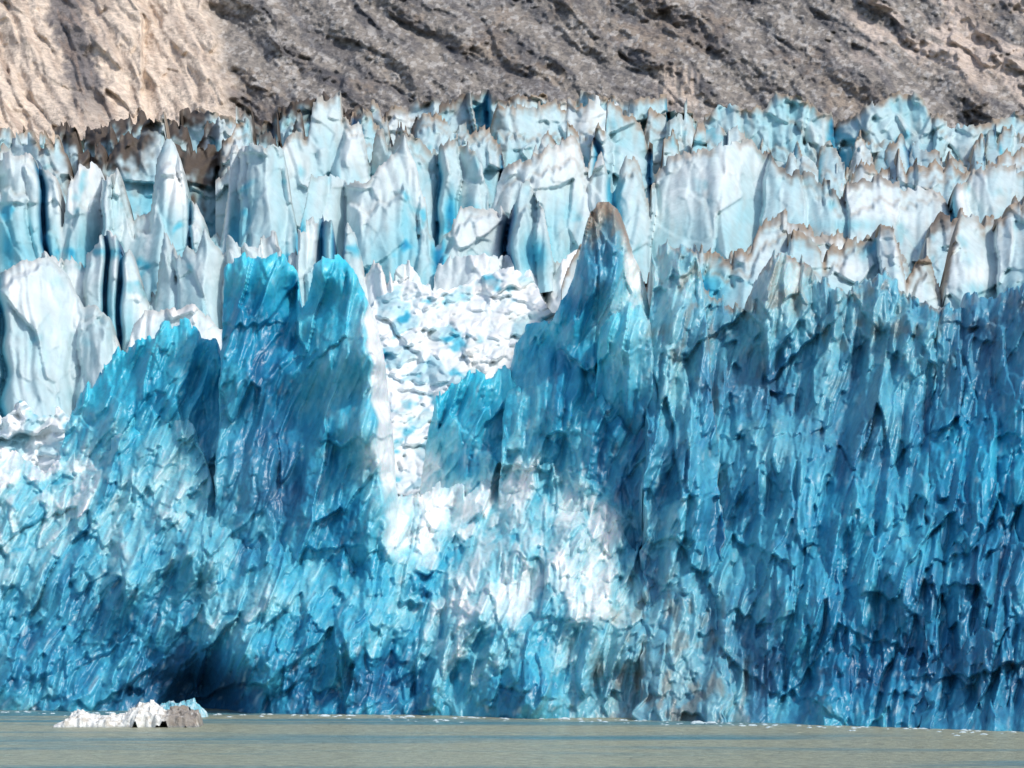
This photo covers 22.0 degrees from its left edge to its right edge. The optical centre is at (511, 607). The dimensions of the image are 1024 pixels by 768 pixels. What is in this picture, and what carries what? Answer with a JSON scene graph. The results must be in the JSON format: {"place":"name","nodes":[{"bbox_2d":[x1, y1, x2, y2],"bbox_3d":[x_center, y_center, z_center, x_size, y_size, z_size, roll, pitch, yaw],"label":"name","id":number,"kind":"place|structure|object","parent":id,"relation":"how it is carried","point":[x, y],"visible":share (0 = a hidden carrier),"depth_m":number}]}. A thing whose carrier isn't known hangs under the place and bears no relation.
{"place":"outdoors","nodes":[
{"label":"outdoors","id":0,"kind":"place"},
{"bbox_2d":[0,256,221,417],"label":"serac ridge","id":1,"kind":"structure","parent":0,"point":[59,343],"depth_m":385.91},
{"bbox_2d":[41,214,392,351],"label":"serac ridge","id":2,"kind":"structure","parent":0,"point":[107,280],"depth_m":407.10},
{"bbox_2d":[0,135,560,301],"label":"serac ridge","id":3,"kind":"structure","parent":0,"point":[382,211],"depth_m":452.81},
{"bbox_2d":[371,266,555,495],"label":"gully ice rubble","id":4,"kind":"object","parent":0,"point":[436,342],"visible":0.31,"depth_m":393.47},
{"bbox_2d":[394,249,577,312],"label":"serac ridge","id":5,"kind":"structure","parent":0,"point":[455,272],"depth_m":431.84},
{"bbox_2d":[0,0,1023,143],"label":"mountain","id":6,"kind":"structure","parent":0,"point":[79,65],"depth_m":852.52},
{"bbox_2d":[0,708,1023,767],"bbox_3d":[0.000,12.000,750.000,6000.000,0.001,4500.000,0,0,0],"label":"lake water","id":7,"kind":"structure","parent":0,"point":[37,739],"depth_m":230.44},
{"bbox_2d":[53,699,202,727],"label":"iceberg","id":8,"kind":"object","parent":7,"relation":"on","point":[151,713],"visible":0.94,"depth_m":263.85},
{"bbox_2d":[160,698,207,716],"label":"iceberg","id":9,"kind":"object","parent":7,"relation":"on","point":[192,704],"visible":0.38,"depth_m":288.48},
{"bbox_2d":[0,417,654,718],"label":"debris apron","id":10,"kind":"object","parent":7,"relation":"on","point":[133,573],"visible":0.97,"depth_m":305.53},
{"bbox_2d":[0,400,69,472],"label":"side ice rubble","id":11,"kind":"object","parent":10,"relation":"on","point":[27,433],"visible":0.18,"depth_m":353.57},
{"bbox_2d":[58,317,220,489],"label":"ice fin","id":12,"kind":"object","parent":10,"relation":"in","point":[169,374],"visible":0.35,"depth_m":331.87},
{"bbox_2d":[214,252,398,566],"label":"blue ice tower","id":13,"kind":"structure","parent":10,"relation":"in","point":[305,462],"depth_m":313.83},
{"bbox_2d":[420,365,520,496],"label":"gully ice fin","id":14,"kind":"object","parent":10,"relation":"in","point":[464,440],"visible":0.35,"depth_m":321.81},
{"bbox_2d":[3,711,1014,735],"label":"brash ice","id":15,"kind":"structure","parent":7,"relation":"on","point":[693,722],"depth_m":278.04},
{"bbox_2d":[632,238,733,722],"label":"ice pillar","id":16,"kind":"structure","parent":7,"relation":"in","point":[685,672],"depth_m":295.52},
{"bbox_2d":[920,283,1023,731],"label":"deep blue buttress","id":17,"kind":"structure","parent":7,"relation":"in","point":[976,474],"depth_m":279.63},
{"bbox_2d":[0,99,1023,237],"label":"serac ridge","id":18,"kind":"structure","parent":0,"point":[131,158],"depth_m":551.53},
{"bbox_2d":[0,88,1023,169],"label":"serac ridge","id":19,"kind":"structure","parent":0,"point":[781,124],"depth_m":618.27},
{"bbox_2d":[39,92,1023,195],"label":"serac ridge","id":20,"kind":"structure","parent":0,"point":[519,131],"depth_m":587.09},
{"bbox_2d":[498,202,649,550],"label":"spire ridge","id":21,"kind":"structure","parent":0,"point":[555,413],"depth_m":313.73},
{"bbox_2d":[216,91,1023,286],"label":"serac ridge","id":22,"kind":"structure","parent":0,"point":[724,201],"depth_m":501.25},
{"bbox_2d":[594,302,657,434],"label":"cyan ice block","id":23,"kind":"structure","parent":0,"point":[626,385],"depth_m":307.77},
{"bbox_2d":[561,201,1023,310],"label":"serac ridge","id":24,"kind":"structure","parent":0,"point":[985,258],"depth_m":390.59},
{"bbox_2d":[704,249,1018,727],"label":"ice cliff","id":25,"kind":"structure","parent":0,"point":[833,576],"depth_m":288.21},
{"bbox_2d":[728,195,1023,286],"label":"serac ridge","id":26,"kind":"structure","parent":0,"point":[937,240],"depth_m":485.90},
{"bbox_2d":[763,146,1023,260],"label":"serac ridge","id":27,"kind":"structure","parent":0,"point":[935,176],"depth_m":567.34}
]}

